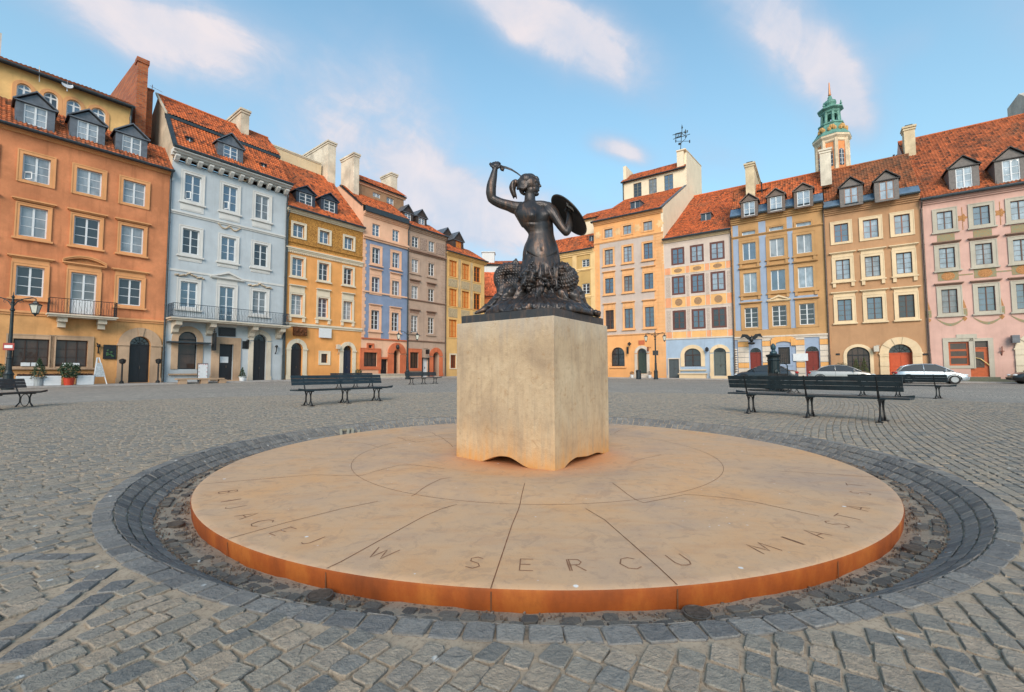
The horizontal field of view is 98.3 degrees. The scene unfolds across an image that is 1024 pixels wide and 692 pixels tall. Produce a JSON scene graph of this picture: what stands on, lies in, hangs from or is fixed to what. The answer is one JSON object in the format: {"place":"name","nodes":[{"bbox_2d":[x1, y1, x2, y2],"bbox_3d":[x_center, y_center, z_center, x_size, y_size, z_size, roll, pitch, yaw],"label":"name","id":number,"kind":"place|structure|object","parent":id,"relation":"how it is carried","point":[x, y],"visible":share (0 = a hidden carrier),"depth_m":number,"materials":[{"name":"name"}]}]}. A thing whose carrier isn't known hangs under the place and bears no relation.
{"place":"outdoors","nodes":[
{"label":"outdoors","id":0,"kind":"place"},
{"bbox_2d":[27,376,456,387],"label":"pavement","id":1,"kind":"structure","parent":0,"point":[115,384],"depth_m":31.30,"materials":[{"name":"grey stone"}]},
{"bbox_2d":[57,362,81,384],"bbox_3d":[-27.924,1.731,27.898,1.133,1.468,1.127,2,-4,-31],"label":"potted shrub","id":2,"kind":"object","parent":1,"relation":"on","point":[65,372],"visible":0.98,"depth_m":27.76,"materials":[{"name":"green plant"}]},
{"bbox_2d":[0,377,1023,691],"bbox_3d":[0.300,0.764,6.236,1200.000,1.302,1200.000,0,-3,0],"label":"ground","id":3,"kind":"structure","parent":0,"point":[960,391],"depth_m":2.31,"materials":[{"name":"grey stone"}]},
{"bbox_2d":[0,292,42,389],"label":"street lamp","id":4,"kind":"object","parent":3,"relation":"on","point":[35,308],"visible":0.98,"depth_m":24.19,"materials":[{"name":"metal"}]},
{"bbox_2d":[0,378,47,409],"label":"park bench","id":5,"kind":"object","parent":3,"relation":"on","point":[13,383],"visible":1,"depth_m":13.38,"materials":[{"name":"metal"}]},
{"bbox_2d":[0,553,133,663],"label":"dark sett bands","id":6,"kind":"object","parent":3,"relation":"on","point":[62,624],"visible":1,"depth_m":1.95,"materials":[{"name":"stone"}]},
{"bbox_2d":[0,33,174,384],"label":"town house","id":7,"kind":"structure","parent":3,"relation":"on","point":[86,174],"depth_m":30.02,"materials":[{"name":"orange paint"}]},
{"bbox_2d":[7,253,54,301],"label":"window","id":8,"kind":"structure","parent":7,"relation":"in","point":[25,282],"depth_m":27.87,"materials":[{"name":"white paint"}]},
{"bbox_2d":[5,333,56,369],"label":"shop window","id":9,"kind":"structure","parent":7,"relation":"in","point":[29,348],"depth_m":27.84,"materials":[{"name":"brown wood"}]},
{"bbox_2d":[11,196,56,243],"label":"window","id":10,"kind":"structure","parent":7,"relation":"in","point":[30,224],"depth_m":28.08,"materials":[{"name":"white paint"}]},
{"bbox_2d":[16,148,56,188],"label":"window","id":11,"kind":"structure","parent":7,"relation":"in","point":[30,169],"depth_m":28.29,"materials":[{"name":"white paint"}]},
{"bbox_2d":[48,335,93,369],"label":"shop window","id":12,"kind":"structure","parent":7,"relation":"in","point":[68,349],"depth_m":29.32,"materials":[{"name":"brown glass"}]},
{"bbox_2d":[62,256,106,318],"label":"window","id":13,"kind":"structure","parent":7,"relation":"in","point":[80,286],"depth_m":29.79,"materials":[{"name":"white paint"}]},
{"bbox_2d":[67,207,107,251],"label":"window","id":14,"kind":"structure","parent":7,"relation":"in","point":[84,233],"depth_m":29.99,"materials":[{"name":"white paint"}]},
{"bbox_2d":[71,162,107,199],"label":"window","id":15,"kind":"structure","parent":7,"relation":"in","point":[87,183],"depth_m":30.20,"materials":[{"name":"white paint"}]},
{"bbox_2d":[111,267,149,310],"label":"window","id":16,"kind":"structure","parent":7,"relation":"in","point":[127,292],"depth_m":31.64,"materials":[{"name":"orange paint"}]},
{"bbox_2d":[115,217,150,258],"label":"window","id":17,"kind":"structure","parent":7,"relation":"in","point":[130,240],"depth_m":31.86,"materials":[{"name":"orange paint"}]},
{"bbox_2d":[118,174,150,209],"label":"window","id":18,"kind":"structure","parent":7,"relation":"in","point":[130,193],"depth_m":32.06,"materials":[{"name":"orange paint"}]},
{"bbox_2d":[115,328,162,382],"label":"door","id":19,"kind":"structure","parent":7,"relation":"in","point":[133,348],"depth_m":32.02,"materials":[{"name":"stone"}]},
{"bbox_2d":[150,92,293,381],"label":"town house","id":20,"kind":"structure","parent":3,"relation":"on","point":[225,310],"depth_m":36.67,"materials":[{"name":"white paint"}]},
{"bbox_2d":[168,326,202,374],"bbox_3d":[-25.061,0.356,34.172,0.350,3.778,2.293,-3,-4,37],"label":"shop window","id":21,"kind":"structure","parent":20,"relation":"in","point":[183,355],"depth_m":34.23,"materials":[{"name":"beige stone"}]},
{"bbox_2d":[174,277,201,311],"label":"window","id":22,"kind":"structure","parent":20,"relation":"in","point":[187,292],"depth_m":34.44,"materials":[{"name":"white paint"}]},
{"bbox_2d":[176,224,203,262],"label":"window","id":23,"kind":"structure","parent":20,"relation":"in","point":[189,240],"depth_m":34.65,"materials":[{"name":"white paint"}]},
{"bbox_2d":[179,169,205,214],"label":"window","id":24,"kind":"structure","parent":20,"relation":"in","point":[192,187],"depth_m":34.90,"materials":[{"name":"white paint"}]},
{"bbox_2d":[209,337,240,380],"bbox_3d":[-23.476,1.062,36.296,0.410,3.524,2.236,-3,-4,37],"label":"door","id":25,"kind":"structure","parent":20,"relation":"in","point":[223,344],"depth_m":36.42,"materials":[{"name":"stone"}]},
{"bbox_2d":[210,271,244,327],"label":"window","id":26,"kind":"structure","parent":20,"relation":"in","point":[225,295],"depth_m":36.52,"materials":[{"name":"white paint"}]},
{"bbox_2d":[216,232,239,268],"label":"window","id":27,"kind":"structure","parent":20,"relation":"in","point":[227,258],"depth_m":36.74,"materials":[{"name":"white paint"}]},
{"bbox_2d":[218,180,241,222],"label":"window","id":28,"kind":"structure","parent":20,"relation":"in","point":[230,201],"depth_m":36.99,"materials":[{"name":"white paint"}]},
{"bbox_2d":[247,330,271,379],"bbox_3d":[-21.914,0.833,38.381,0.470,4.413,1.924,-3,-4,37],"label":"door","id":29,"kind":"structure","parent":20,"relation":"in","point":[256,351],"depth_m":38.51,"materials":[{"name":"stone"}]},
{"bbox_2d":[249,287,270,317],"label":"window","id":30,"kind":"structure","parent":20,"relation":"in","point":[258,300],"depth_m":38.54,"materials":[{"name":"white paint"}]},
{"bbox_2d":[249,240,271,274],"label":"window","id":31,"kind":"structure","parent":20,"relation":"in","point":[260,262],"depth_m":38.77,"materials":[{"name":"white paint"}]},
{"bbox_2d":[251,190,272,230],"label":"window","id":32,"kind":"structure","parent":20,"relation":"in","point":[259,218],"depth_m":38.98,"materials":[{"name":"white paint"}]},
{"bbox_2d":[243,139,365,379],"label":"town house","id":33,"kind":"structure","parent":3,"relation":"on","point":[326,228],"depth_m":43.69,"materials":[{"name":"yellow paint"}]},
{"bbox_2d":[287,284,305,321],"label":"window","id":34,"kind":"structure","parent":33,"relation":"in","point":[294,300],"depth_m":41.16,"materials":[{"name":"white paint"}]},
{"bbox_2d":[285,339,307,379],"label":"door","id":35,"kind":"structure","parent":33,"relation":"in","point":[293,350],"depth_m":41.02,"materials":[{"name":"metal"}]},
{"bbox_2d":[288,254,306,279],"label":"window","id":36,"kind":"structure","parent":33,"relation":"in","point":[295,264],"depth_m":41.38,"materials":[{"name":"white paint"}]},
{"bbox_2d":[315,288,331,323],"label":"window","id":37,"kind":"structure","parent":33,"relation":"in","point":[321,304],"depth_m":43.16,"materials":[{"name":"white paint"}]},
{"bbox_2d":[340,292,354,326],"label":"window","id":38,"kind":"structure","parent":33,"relation":"in","point":[346,306],"depth_m":45.25,"materials":[{"name":"white paint"}]},
{"bbox_2d":[339,342,356,374],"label":"door","id":39,"kind":"structure","parent":33,"relation":"in","point":[345,351],"depth_m":45.13,"materials":[{"name":"stone"}]},
{"bbox_2d":[290,374,392,405],"bbox_3d":[-5.494,1.410,14.518,0.646,0.935,3.467,-2,-4,35],"label":"park bench","id":40,"kind":"object","parent":3,"relation":"on","point":[304,380],"visible":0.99,"depth_m":14.40,"materials":[{"name":"paint"}]},
{"bbox_2d":[336,152,410,377],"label":"town house","id":41,"kind":"structure","parent":3,"relation":"on","point":[375,206],"depth_m":49.21,"materials":[{"name":"blue paint"}]},
{"bbox_2d":[360,348,380,369],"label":"shop window","id":42,"kind":"structure","parent":41,"relation":"in","point":[367,358],"depth_m":47.06,"materials":[{"name":"orange stone"}]},
{"bbox_2d":[368,303,382,332],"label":"window","id":43,"kind":"structure","parent":41,"relation":"in","point":[373,315],"depth_m":47.77,"materials":[{"name":"white paint"}]},
{"bbox_2d":[369,267,382,295],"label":"window","id":44,"kind":"structure","parent":41,"relation":"in","point":[373,283],"depth_m":47.97,"materials":[{"name":"white paint"}]},
{"bbox_2d":[388,306,401,333],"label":"window","id":45,"kind":"structure","parent":41,"relation":"in","point":[395,312],"depth_m":49.80,"materials":[{"name":"white paint"}]},
{"bbox_2d":[387,343,405,373],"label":"door","id":46,"kind":"structure","parent":41,"relation":"in","point":[392,358],"depth_m":49.88,"materials":[{"name":"stone"}]},
{"bbox_2d":[398,204,448,376],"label":"town house","id":47,"kind":"structure","parent":3,"relation":"on","point":[427,299],"depth_m":53.63,"materials":[{"name":"beige paint"}]},
{"bbox_2d":[437,227,488,375],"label":"town house","id":48,"kind":"structure","parent":3,"relation":"on","point":[465,284],"depth_m":58.13,"materials":[{"name":"yellow paint"}]},
{"bbox_2d":[484,272,496,313],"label":"town house","id":49,"kind":"structure","parent":3,"relation":"on","point":[490,290],"depth_m":67.05,"materials":[{"name":"red"}]},
{"bbox_2d":[556,207,615,309],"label":"town house","id":50,"kind":"structure","parent":3,"relation":"on","point":[577,253],"depth_m":56.50,"materials":[{"name":"yellow paint"}]},
{"bbox_2d":[590,148,701,377],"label":"town house","id":51,"kind":"structure","parent":3,"relation":"on","point":[633,227],"depth_m":53.05,"materials":[{"name":"paint"}]},
{"bbox_2d":[603,302,616,331],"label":"window","id":52,"kind":"structure","parent":51,"relation":"in","point":[610,315],"depth_m":53.82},
{"bbox_2d":[621,268,634,293],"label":"window","id":53,"kind":"structure","parent":51,"relation":"in","point":[627,281],"depth_m":52.72,"materials":[{"name":"paint"}]},
{"bbox_2d":[621,301,635,330],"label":"window","id":54,"kind":"structure","parent":51,"relation":"in","point":[628,314],"depth_m":52.48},
{"bbox_2d":[634,346,649,373],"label":"door","id":55,"kind":"structure","parent":51,"relation":"in","point":[642,362],"depth_m":51.44,"materials":[{"name":"stone"}]},
{"bbox_2d":[641,265,655,291],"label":"window","id":56,"kind":"structure","parent":51,"relation":"in","point":[650,269],"depth_m":51.31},
{"bbox_2d":[642,299,656,329],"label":"window","id":57,"kind":"structure","parent":51,"relation":"in","point":[649,305],"depth_m":51.11,"materials":[{"name":"paint"}]},
{"bbox_2d":[662,184,745,378],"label":"town house","id":58,"kind":"structure","parent":3,"relation":"on","point":[699,304],"depth_m":48.38,"materials":[{"name":"paint"}]},
{"bbox_2d":[679,345,705,370],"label":"window","id":59,"kind":"structure","parent":58,"relation":"in","point":[695,357],"depth_m":48.25,"materials":[{"name":"beige stone"}]},
{"bbox_2d":[711,307,726,327],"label":"window","id":60,"kind":"structure","parent":58,"relation":"in","point":[719,314],"depth_m":46.90,"materials":[{"name":"grey glass"}]},
{"bbox_2d":[710,344,730,375],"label":"door","id":61,"kind":"structure","parent":58,"relation":"in","point":[720,360],"depth_m":46.74,"materials":[{"name":"wood"}]},
{"bbox_2d":[734,365,798,375],"bbox_3d":[20.665,2.238,36.071,4.535,1.422,2.070,-2,-4,34],"label":"parked car","id":62,"kind":"object","parent":3,"relation":"on","point":[761,370],"visible":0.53,"depth_m":35.57,"materials":[{"name":"blue paint"}]},
{"bbox_2d":[765,343,787,388],"bbox_3d":[14.403,1.095,24.286,0.944,2.483,1.014,3,-4,-40],"label":"water pump","id":63,"kind":"object","parent":3,"relation":"on","point":[773,359],"visible":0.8,"depth_m":24.11,"materials":[{"name":"black metal"}]},
{"bbox_2d":[730,147,831,375],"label":"town house","id":64,"kind":"structure","parent":3,"relation":"on","point":[780,288],"depth_m":43.89,"materials":[{"name":"yellow paint"}]},
{"bbox_2d":[738,238,760,267],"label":"window","id":65,"kind":"structure","parent":64,"relation":"in","point":[750,253],"depth_m":45.61,"materials":[{"name":"white paint"}]},
{"bbox_2d":[738,266,761,300],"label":"window","id":66,"kind":"structure","parent":64,"relation":"in","point":[751,285],"depth_m":45.43,"materials":[{"name":"white paint"}]},
{"bbox_2d":[739,301,761,329],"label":"window","id":67,"kind":"structure","parent":64,"relation":"in","point":[751,318],"depth_m":45.23,"materials":[{"name":"white paint"}]},
{"bbox_2d":[765,234,789,264],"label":"window","id":68,"kind":"structure","parent":64,"relation":"in","point":[777,249],"depth_m":44.22,"materials":[{"name":"white paint"}]},
{"bbox_2d":[765,262,790,297],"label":"window","id":69,"kind":"structure","parent":64,"relation":"in","point":[778,279],"depth_m":44.03,"materials":[{"name":"white paint"}]},
{"bbox_2d":[767,295,790,328],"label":"window","id":70,"kind":"structure","parent":64,"relation":"in","point":[780,316],"depth_m":43.84,"materials":[{"name":"white paint"}]},
{"bbox_2d":[792,229,817,261],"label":"window","id":71,"kind":"structure","parent":64,"relation":"in","point":[804,245],"depth_m":42.94,"materials":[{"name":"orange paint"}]},
{"bbox_2d":[792,259,818,295],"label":"window","id":72,"kind":"structure","parent":64,"relation":"in","point":[805,278],"depth_m":42.76,"materials":[{"name":"white paint"}]},
{"bbox_2d":[794,296,819,327],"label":"window","id":73,"kind":"structure","parent":64,"relation":"in","point":[807,315],"depth_m":42.55,"materials":[{"name":"white paint"}]},
{"bbox_2d":[806,346,819,375],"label":"door","id":74,"kind":"structure","parent":64,"relation":"in","point":[813,363],"depth_m":42.26,"materials":[{"name":"wood"}]},
{"bbox_2d":[728,375,914,422],"bbox_3d":[6.723,1.137,10.017,0.652,0.944,3.499,2,-4,-39],"label":"park bench","id":75,"kind":"object","parent":3,"relation":"on","point":[860,383],"visible":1,"depth_m":9.65,"materials":[{"name":"metal"}]},
{"bbox_2d":[812,83,851,171],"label":"church tower","id":76,"kind":"structure","parent":3,"relation":"on","point":[834,133],"depth_m":92.89,"materials":[{"name":"white paint"}]},
{"bbox_2d":[808,365,871,375],"bbox_3d":[25.382,2.139,34.184,4.235,1.422,2.050,-2,-4,34],"label":"parked car","id":77,"kind":"object","parent":3,"relation":"on","point":[836,370],"visible":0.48,"depth_m":33.76,"materials":[{"name":"beige paint"}]},
{"bbox_2d":[822,153,928,374],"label":"town house","id":78,"kind":"structure","parent":3,"relation":"on","point":[875,287],"depth_m":39.81,"materials":[{"name":"brown paint"}]},
{"bbox_2d":[830,219,852,244],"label":"window","id":79,"kind":"structure","parent":78,"relation":"in","point":[839,233],"depth_m":41.34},
{"bbox_2d":[829,250,855,287],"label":"window","id":80,"kind":"structure","parent":78,"relation":"in","point":[842,270],"depth_m":41.11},
{"bbox_2d":[831,290,857,324],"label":"window","id":81,"kind":"structure","parent":78,"relation":"in","point":[844,310],"depth_m":40.91,"materials":[{"name":"beige stone"}]},
{"bbox_2d":[843,344,874,373],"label":"shop window","id":82,"kind":"structure","parent":78,"relation":"in","point":[860,352],"depth_m":40.18,"materials":[{"name":"metal"}]},
{"bbox_2d":[859,214,882,241],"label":"window","id":83,"kind":"structure","parent":78,"relation":"in","point":[868,229],"depth_m":40.13,"materials":[{"name":"beige stone"}]},
{"bbox_2d":[858,246,886,284],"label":"window","id":84,"kind":"structure","parent":78,"relation":"in","point":[870,266],"depth_m":39.91,"materials":[{"name":"beige stone"}]},
{"bbox_2d":[860,288,888,322],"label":"window","id":85,"kind":"structure","parent":78,"relation":"in","point":[873,312],"depth_m":39.69,"materials":[{"name":"beige stone"}]},
{"bbox_2d":[879,337,922,374],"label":"door","id":86,"kind":"structure","parent":78,"relation":"in","point":[893,356],"depth_m":38.82,"materials":[{"name":"stone"}]},
{"bbox_2d":[889,209,914,236],"bbox_3d":[34.198,-10.743,38.812,1.370,2.196,0.983,0,-3,0],"label":"window","id":87,"kind":"structure","parent":78,"relation":"in","point":[900,225],"depth_m":38.90,"materials":[{"name":"beige stone"}]},
{"bbox_2d":[888,242,918,281],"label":"window","id":88,"kind":"structure","parent":78,"relation":"in","point":[903,263],"depth_m":38.70,"materials":[{"name":"beige stone"}]},
{"bbox_2d":[891,285,921,321],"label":"window","id":89,"kind":"structure","parent":78,"relation":"in","point":[904,303],"depth_m":38.48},
{"bbox_2d":[847,374,956,398],"bbox_3d":[14.925,1.529,17.154,0.603,0.874,3.240,2,-4,-28],"label":"park bench","id":90,"kind":"object","parent":3,"relation":"on","point":[929,378],"visible":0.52,"depth_m":16.35,"materials":[{"name":"metal"}]},
{"bbox_2d":[891,364,969,383],"bbox_3d":[30.900,2.036,32.837,4.085,1.484,2.050,-2,-4,34],"label":"parked car","id":91,"kind":"object","parent":3,"relation":"on","point":[953,377],"visible":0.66,"depth_m":32.26,"materials":[{"name":"silver metal"}]},
{"bbox_2d":[897,93,1023,381],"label":"town house","id":92,"kind":"structure","parent":3,"relation":"on","point":[970,180],"depth_m":36.53,"materials":[{"name":"pink paint"}]},
{"bbox_2d":[932,206,959,234],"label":"window","id":93,"kind":"structure","parent":92,"relation":"in","point":[942,222],"depth_m":37.36,"materials":[{"name":"grey stone"}]},
{"bbox_2d":[932,239,962,272],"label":"window","id":94,"kind":"structure","parent":92,"relation":"in","point":[945,259],"depth_m":37.17,"materials":[{"name":"grey stone"}]},
{"bbox_2d":[934,281,965,317],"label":"window","id":95,"kind":"structure","parent":92,"relation":"in","point":[947,306],"depth_m":36.97,"materials":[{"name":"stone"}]},
{"bbox_2d":[942,337,975,368],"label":"shop window","id":96,"kind":"structure","parent":92,"relation":"in","point":[956,352],"depth_m":36.53,"materials":[{"name":"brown wood"}]},
{"bbox_2d":[971,341,989,376],"bbox_3d":[37.851,1.046,35.882,0.943,2.875,0.681,0,-3,0],"label":"door","id":97,"kind":"structure","parent":92,"relation":"in","point":[980,346],"depth_m":35.77,"materials":[{"name":"brown wood"}]},
{"bbox_2d":[967,200,997,229],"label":"window","id":98,"kind":"structure","parent":92,"relation":"in","point":[978,217],"depth_m":36.15,"materials":[{"name":"grey stone"}]},
{"bbox_2d":[967,234,1000,269],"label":"window","id":99,"kind":"structure","parent":92,"relation":"in","point":[981,254],"depth_m":35.95,"materials":[{"name":"grey stone"}]},
{"bbox_2d":[970,278,1003,315],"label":"window","id":100,"kind":"structure","parent":92,"relation":"in","point":[984,298],"depth_m":35.75,"materials":[{"name":"grey stone"}]},
{"bbox_2d":[1004,196,1023,224],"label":"window","id":101,"kind":"structure","parent":92,"relation":"in","point":[1014,210],"depth_m":35.12,"materials":[{"name":"grey stone"}]},
{"bbox_2d":[1005,232,1023,265],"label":"window","id":102,"kind":"structure","parent":92,"relation":"in","point":[1015,246],"depth_m":34.97,"materials":[{"name":"grey stone"}]},
{"bbox_2d":[1008,276,1023,313],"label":"window","id":103,"kind":"structure","parent":92,"relation":"in","point":[1017,286],"depth_m":34.80,"materials":[{"name":"grey stone"}]},
{"bbox_2d":[0,0,1023,260],"label":"sky","id":104,"kind":"structure","parent":0,"point":[568,94],"materials":[{"name":"blue"}]},
{"bbox_2d":[112,417,997,640],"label":"basin ground","id":105,"kind":"structure","parent":0,"point":[927,535],"depth_m":2.66,"materials":[{"name":"grey stone"}]},
{"bbox_2d":[306,588,333,603],"bbox_3d":[-1.056,1.375,2.433,0.140,0.024,0.140,0,-3,0],"label":"stone","id":106,"kind":"object","parent":105,"relation":"on","point":[318,595],"visible":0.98,"depth_m":2.42,"materials":[{"name":"stone"}]},
{"bbox_2d":[190,423,904,613],"bbox_3d":[0.302,1.556,6.191,7.776,0.167,7.776,0,-3,0],"label":"stone disc","id":107,"kind":"object","parent":105,"relation":"on","point":[640,518],"visible":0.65,"depth_m":3.39,"materials":[{"name":"stone"}]},
{"bbox_2d":[457,316,608,470],"bbox_3d":[0.316,0.612,6.198,1.533,1.822,1.533,-3,-4,36],"label":"stone pedestal","id":108,"kind":"object","parent":107,"relation":"on","point":[532,392],"visible":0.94,"depth_m":5.56,"materials":[{"name":"beige stone"}]},
{"bbox_2d":[462,161,602,324],"bbox_3d":[0.345,-1.483,6.300,1.522,2.374,1.454,-3,-4,36],"label":"mermaid statue","id":109,"kind":"object","parent":108,"relation":"on","point":[542,279],"visible":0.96,"depth_m":6.13,"materials":[{"name":"brown metal"}]},
{"bbox_2d":[150,447,950,625],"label":"basin setts","id":110,"kind":"structure","parent":105,"relation":"on","point":[740,610],"depth_m":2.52,"materials":[{"name":"stone"}]},
{"bbox_2d":[91,416,1023,645],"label":"basin kerb setts","id":111,"kind":"structure","parent":105,"relation":"on","point":[945,575],"depth_m":2.56,"materials":[{"name":"stone"}]},
{"bbox_2d":[682,604,711,621],"bbox_3d":[0.938,1.359,2.246,0.140,0.024,0.140,0,-3,0],"label":"stone","id":112,"kind":"object","parent":105,"relation":"on","point":[693,613],"visible":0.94,"depth_m":2.23,"materials":[{"name":"stone"}]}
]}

